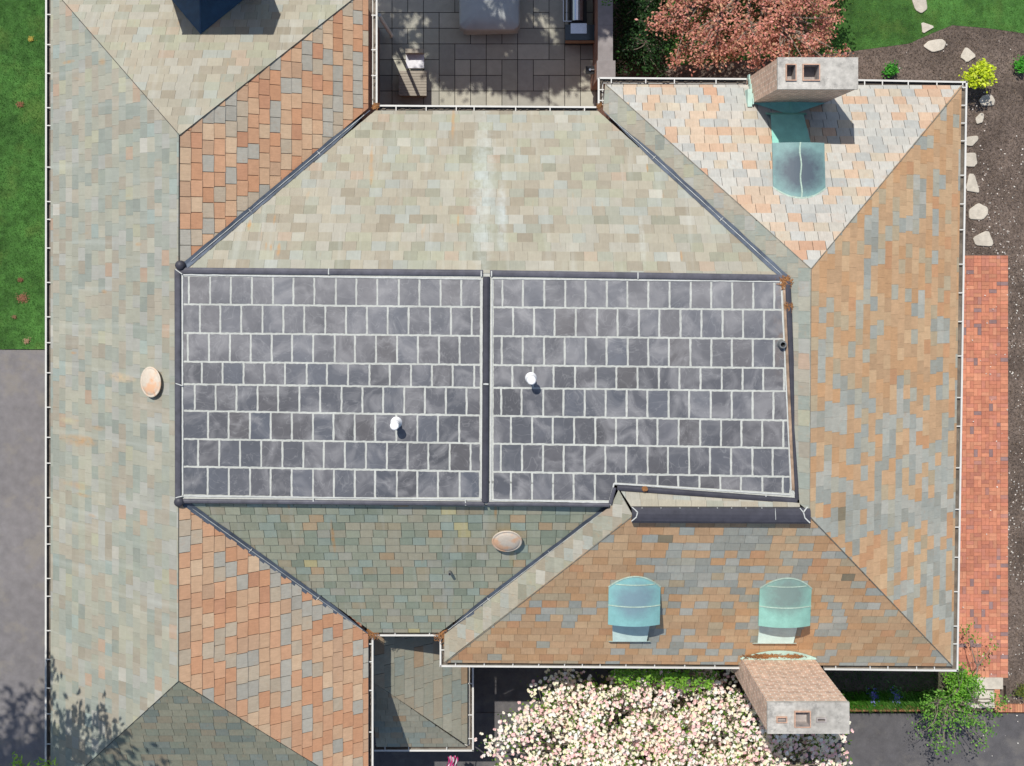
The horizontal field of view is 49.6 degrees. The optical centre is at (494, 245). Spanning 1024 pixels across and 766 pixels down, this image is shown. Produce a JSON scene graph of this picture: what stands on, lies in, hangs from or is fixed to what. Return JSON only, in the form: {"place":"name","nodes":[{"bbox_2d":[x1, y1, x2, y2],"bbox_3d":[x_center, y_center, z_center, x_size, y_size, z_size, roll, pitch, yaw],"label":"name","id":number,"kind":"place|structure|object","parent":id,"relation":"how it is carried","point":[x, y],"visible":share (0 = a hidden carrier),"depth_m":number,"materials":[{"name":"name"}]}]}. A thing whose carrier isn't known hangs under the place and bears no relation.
{"place":"outdoors","nodes":[
{"label":"outdoors","id":0,"kind":"place"},
{"bbox_2d":[0,349,44,765],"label":"driveway","id":1,"kind":"structure","parent":0,"point":[22,552],"depth_m":29.71,"materials":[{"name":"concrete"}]},
{"bbox_2d":[12,751,57,765],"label":"young tree","id":2,"kind":"object","parent":1,"relation":"on","point":[18,763],"visible":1,"depth_m":24.75,"materials":[{"name":"green plant"}]},
{"bbox_2d":[0,0,44,349],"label":"lawn","id":3,"kind":"structure","parent":0,"point":[33,151],"depth_m":29.70,"materials":[{"name":"green plant"}]},
{"bbox_2d":[15,101,23,106],"bbox_3d":[-12.690,-3.769,29.668,0.239,0.041,0.201,0,90,0],"label":"bare patch","id":4,"kind":"object","parent":3,"relation":"on","point":[20,102],"visible":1,"depth_m":29.67,"materials":[{"name":"brown soil"}]},
{"bbox_2d":[16,292,29,303],"bbox_3d":[-12.612,1.395,29.669,0.406,0.038,0.354,-20,90,0],"label":"bare patch","id":5,"kind":"object","parent":3,"relation":"on","point":[22,297],"visible":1,"depth_m":29.67,"materials":[{"name":"brown soil"}]},
{"bbox_2d":[22,337,30,344],"bbox_3d":[-12.498,2.544,29.668,0.268,0.039,0.184,-37,90,0],"label":"bare patch","id":6,"kind":"object","parent":3,"relation":"on","point":[27,340],"visible":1,"depth_m":29.67,"materials":[{"name":"beige soil"}]},
{"bbox_2d":[378,0,626,109],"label":"patio","id":7,"kind":"structure","parent":0,"point":[535,61],"depth_m":29.65,"materials":[{"name":"grey stone"}]},
{"bbox_2d":[399,71,426,96],"bbox_3d":[-2.148,-4.276,29.450,0.730,0.400,0.654,0,90,0],"label":"deck box","id":8,"kind":"object","parent":7,"relation":"on","point":[412,83],"visible":1,"depth_m":29.25,"materials":[{"name":"beige wood"}]},
{"bbox_2d":[405,49,423,69],"bbox_3d":[-2.087,-4.909,29.325,0.473,0.650,0.469,0,90,0],"label":"patio seat","id":9,"kind":"object","parent":7,"relation":"on","point":[414,58],"visible":1,"depth_m":29.25,"materials":[{"name":"fabric"}]},
{"bbox_2d":[459,0,520,34],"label":"covered table","id":10,"kind":"object","parent":7,"relation":"on","point":[479,17],"visible":1,"depth_m":28.94,"materials":[{"name":"fabric"}]},
{"bbox_2d":[563,0,586,33],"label":"grill","id":11,"kind":"object","parent":7,"relation":"on","point":[577,16],"visible":0.97,"depth_m":29.05,"materials":[{"name":"metal"}]},
{"bbox_2d":[564,25,594,44],"bbox_3d":[2.285,-5.551,29.373,0.833,0.554,0.484,0,90,0],"label":"side counter","id":12,"kind":"object","parent":7,"relation":"on","point":[588,38],"visible":0.56,"depth_m":29.10,"materials":[{"name":"stone"}]},
{"bbox_2d":[590,0,614,89],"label":"garden wall","id":13,"kind":"structure","parent":7,"relation":"on","point":[603,63],"depth_m":27.80,"materials":[{"name":"brick"}]},
{"bbox_2d":[586,66,594,74],"bbox_3d":[2.520,-4.486,28.468,0.355,0.364,0.200,0,90,0],"label":"wall lamp","id":14,"kind":"object","parent":13,"relation":"attached to","point":[590,70],"visible":0.85,"depth_m":28.37,"materials":[{"name":"metal"}]},
{"bbox_2d":[374,667,647,765],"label":"shaded yard","id":15,"kind":"structure","parent":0,"point":[499,689],"depth_m":29.72,"materials":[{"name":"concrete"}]},
{"bbox_2d":[610,668,720,694],"bbox_3d":[4.147,10.385,27.858,2.754,3.690,1.107,0,90,0],"label":"leafy shrub","id":16,"kind":"object","parent":15,"relation":"on","point":[668,679],"visible":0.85,"depth_m":26.56,"materials":[{"name":"green plant"}]},
{"bbox_2d":[39,0,1003,710],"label":"ground","id":17,"kind":"structure","parent":0,"point":[649,74],"depth_m":29.86,"materials":[{"name":"soil"}]},
{"bbox_2d":[45,0,967,765],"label":"house","id":18,"kind":"structure","parent":17,"relation":"on","point":[369,418],"depth_m":23.80,"materials":[{"name":"stone"}]},
{"bbox_2d":[447,752,458,765],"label":"flag","id":19,"kind":"object","parent":18,"relation":"attached to","point":[453,760],"visible":1,"depth_m":28.38,"materials":[{"name":"fabric"}]},
{"bbox_2d":[611,0,677,84],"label":"evergreen shrub","id":20,"kind":"object","parent":17,"relation":"on","point":[633,38],"visible":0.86,"depth_m":28.64,"materials":[{"name":"green plant"}]},
{"bbox_2d":[739,665,963,707],"bbox_3d":[9.533,11.732,29.590,5.903,0.420,0.936,0,90,0],"label":"garden bed","id":21,"kind":"object","parent":17,"relation":"on","point":[867,678],"visible":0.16,"depth_m":29.38,"materials":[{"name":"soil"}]},
{"bbox_2d":[864,685,881,709],"bbox_3d":[9.961,11.857,29.245,0.549,0.374,0.807,-26,90,0],"label":"bluebell clump","id":22,"kind":"object","parent":21,"relation":"on","point":[872,692],"visible":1,"depth_m":29.26,"materials":[{"name":"blue plant"}]},
{"bbox_2d":[884,684,907,707],"bbox_3d":[10.598,11.855,29.239,0.724,0.352,0.772,0,90,0],"label":"bluebell clump","id":23,"kind":"object","parent":21,"relation":"on","point":[894,693],"visible":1,"depth_m":29.28,"materials":[{"name":"blue plant"}]},
{"bbox_2d":[842,690,963,714],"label":"bed plants","id":24,"kind":"object","parent":21,"relation":"on","point":[883,703],"visible":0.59,"depth_m":29.25,"materials":[{"name":"green plant"}]},
{"bbox_2d":[849,705,959,710],"bbox_3d":[10.461,12.268,29.584,3.952,0.433,0.163,0,90,0],"label":"brick edging","id":25,"kind":"object","parent":21,"relation":"on","point":[874,709],"visible":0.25,"depth_m":29.37,"materials":[{"name":"red brick"}]},
{"bbox_2d":[907,622,1011,758],"bbox_3d":[12.089,11.590,28.396,2.456,1.994,3.386,45,90,0],"label":"young tree","id":26,"kind":"object","parent":21,"relation":"on","point":[943,700],"visible":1,"depth_m":28.05,"materials":[{"name":"green plant"}]},
{"bbox_2d":[993,689,999,703],"bbox_3d":[13.462,12.073,29.725,0.137,0.150,0.388,0,90,0],"label":"brick edging","id":27,"kind":"object","parent":17,"relation":"on","point":[997,691],"visible":0.67,"depth_m":29.65,"materials":[{"name":"orange brick"}]},
{"bbox_2d":[476,711,1023,765],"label":"parking court","id":28,"kind":"object","parent":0,"point":[879,738],"visible":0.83,"depth_m":29.71,"materials":[{"name":"concrete"}]},
{"bbox_2d":[474,668,853,765],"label":"blossom tree","id":29,"kind":"object","parent":28,"relation":"on","point":[654,732],"visible":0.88,"depth_m":27.17,"materials":[{"name":"white plant"}]},
{"bbox_2d":[665,25,1023,703],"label":"mulch bed","id":30,"kind":"object","parent":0,"point":[737,70],"visible":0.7,"depth_m":29.71,"materials":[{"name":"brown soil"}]},
{"bbox_2d":[881,60,901,77],"bbox_3d":[10.560,-4.689,29.503,0.587,0.396,0.414,-21,90,0],"label":"perennial","id":31,"kind":"object","parent":30,"relation":"on","point":[891,71],"visible":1,"depth_m":29.45,"materials":[{"name":"green plant"}]},
{"bbox_2d":[923,39,945,51],"bbox_3d":[11.796,-5.348,29.695,0.588,0.071,0.340,0,90,0],"label":"stepping stone","id":32,"kind":"object","parent":30,"relation":"on","point":[935,45],"visible":1,"depth_m":29.66,"materials":[{"name":"beige stone"}]},
{"bbox_2d":[884,44,1018,751],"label":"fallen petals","id":33,"kind":"object","parent":30,"relation":"on","point":[991,400],"visible":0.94,"depth_m":29.65,"materials":[{"name":"pink plant"}]},
{"bbox_2d":[942,663,986,715],"bbox_3d":[12.113,11.444,28.871,1.046,1.700,1.233,0,90,0],"label":"leafy shrub","id":34,"kind":"object","parent":30,"relation":"on","point":[964,682],"visible":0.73,"depth_m":28.44,"materials":[{"name":"green plant"}]},
{"bbox_2d":[960,48,974,61],"bbox_3d":[12.675,-5.079,29.695,0.366,0.071,0.317,39,90,0],"label":"stepping stone","id":35,"kind":"object","parent":30,"relation":"on","point":[967,54],"visible":1,"depth_m":29.66,"materials":[{"name":"beige stone"}]},
{"bbox_2d":[966,153,976,166],"bbox_3d":[12.760,-2.291,29.695,0.340,0.071,0.372,0,90,0],"label":"stepping stone","id":36,"kind":"object","parent":30,"relation":"on","point":[971,159],"visible":0.78,"depth_m":29.66,"materials":[{"name":"beige stone"}]},
{"bbox_2d":[966,174,978,192],"bbox_3d":[12.807,-1.663,29.695,0.356,0.071,0.508,0,90,0],"label":"stepping stone","id":37,"kind":"object","parent":30,"relation":"on","point":[971,185],"visible":0.95,"depth_m":29.66,"materials":[{"name":"beige stone"}]},
{"bbox_2d":[967,136,977,145],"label":"stepping stone","id":38,"kind":"object","parent":30,"relation":"on","point":[972,140],"visible":0.75,"depth_m":29.66,"materials":[{"name":"beige stone"}]},
{"bbox_2d":[958,58,997,92],"bbox_3d":[12.694,-4.454,29.189,0.904,1.028,0.913,45,90,0],"label":"golden shrub","id":39,"kind":"object","parent":30,"relation":"on","point":[985,74],"visible":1,"depth_m":28.91,"materials":[{"name":"yellow plant"}]},
{"bbox_2d":[968,203,987,219],"bbox_3d":[12.965,-0.906,29.695,0.512,0.071,0.439,0,90,0],"label":"stepping stone","id":40,"kind":"object","parent":30,"relation":"on","point":[978,211],"visible":1,"depth_m":29.66,"materials":[{"name":"beige stone"}]},
{"bbox_2d":[975,113,983,123],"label":"stepping stone","id":41,"kind":"object","parent":30,"relation":"on","point":[979,118],"visible":1,"depth_m":29.66,"materials":[{"name":"beige stone"}]},
{"bbox_2d":[972,231,992,245],"bbox_3d":[13.089,-0.177,29.695,0.538,0.071,0.405,0,90,0],"label":"stepping stone","id":42,"kind":"object","parent":30,"relation":"on","point":[984,238],"visible":1,"depth_m":29.66,"materials":[{"name":"beige stone"}]},
{"bbox_2d":[979,94,994,105],"bbox_3d":[13.195,-3.880,29.695,0.416,0.071,0.313,0,90,0],"label":"stepping stone","id":43,"kind":"object","parent":30,"relation":"on","point":[987,100],"visible":1,"depth_m":29.66,"materials":[{"name":"beige stone"}]},
{"bbox_2d":[975,677,1002,688],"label":"stone slab","id":44,"kind":"structure","parent":30,"relation":"on","point":[992,682],"depth_m":29.63,"materials":[{"name":"beige stone"}]},
{"bbox_2d":[970,148,1023,703],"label":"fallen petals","id":45,"kind":"object","parent":30,"relation":"on","point":[1012,372],"visible":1,"depth_m":29.68,"materials":[{"name":"pink plant"}]},
{"bbox_2d":[993,702,1023,711],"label":"brick edging","id":46,"kind":"object","parent":30,"relation":"on","point":[1017,707],"visible":0.8,"depth_m":29.65,"materials":[{"name":"orange brick"}]},
{"bbox_2d":[1013,683,1023,699],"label":"perennial","id":47,"kind":"object","parent":30,"relation":"on","point":[1019,692],"visible":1,"depth_m":29.51,"materials":[{"name":"green plant"}]},
{"bbox_2d":[1013,54,1023,73],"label":"perennial","id":48,"kind":"object","parent":30,"relation":"on","point":[1019,64],"visible":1,"depth_m":29.48,"materials":[{"name":"green plant"}]},
{"bbox_2d":[665,0,1023,65],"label":"back lawn","id":49,"kind":"structure","parent":0,"point":[946,8],"depth_m":29.70,"materials":[{"name":"green plant"}]},
{"bbox_2d":[635,0,853,75],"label":"red maple","id":50,"kind":"object","parent":49,"relation":"on","point":[742,37],"visible":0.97,"depth_m":27.45,"materials":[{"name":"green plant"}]},
{"bbox_2d":[912,0,926,12],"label":"stepping stone","id":51,"kind":"object","parent":49,"relation":"on","point":[920,6],"visible":1,"depth_m":29.66,"materials":[{"name":"beige stone"}]},
{"bbox_2d":[921,22,933,32],"bbox_3d":[11.598,-5.823,29.695,0.328,0.071,0.285,0,90,0],"label":"stepping stone","id":52,"kind":"object","parent":49,"relation":"on","point":[925,27],"visible":1,"depth_m":29.66,"materials":[{"name":"beige stone"}]},
{"bbox_2d":[963,689,994,707],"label":"stone slab","id":53,"kind":"structure","parent":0,"point":[986,696],"depth_m":29.68,"materials":[{"name":"beige stone"}]},
{"bbox_2d":[958,256,1007,677],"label":"brick path","id":54,"kind":"structure","parent":0,"point":[983,555],"depth_m":29.68,"materials":[{"name":"brick"}]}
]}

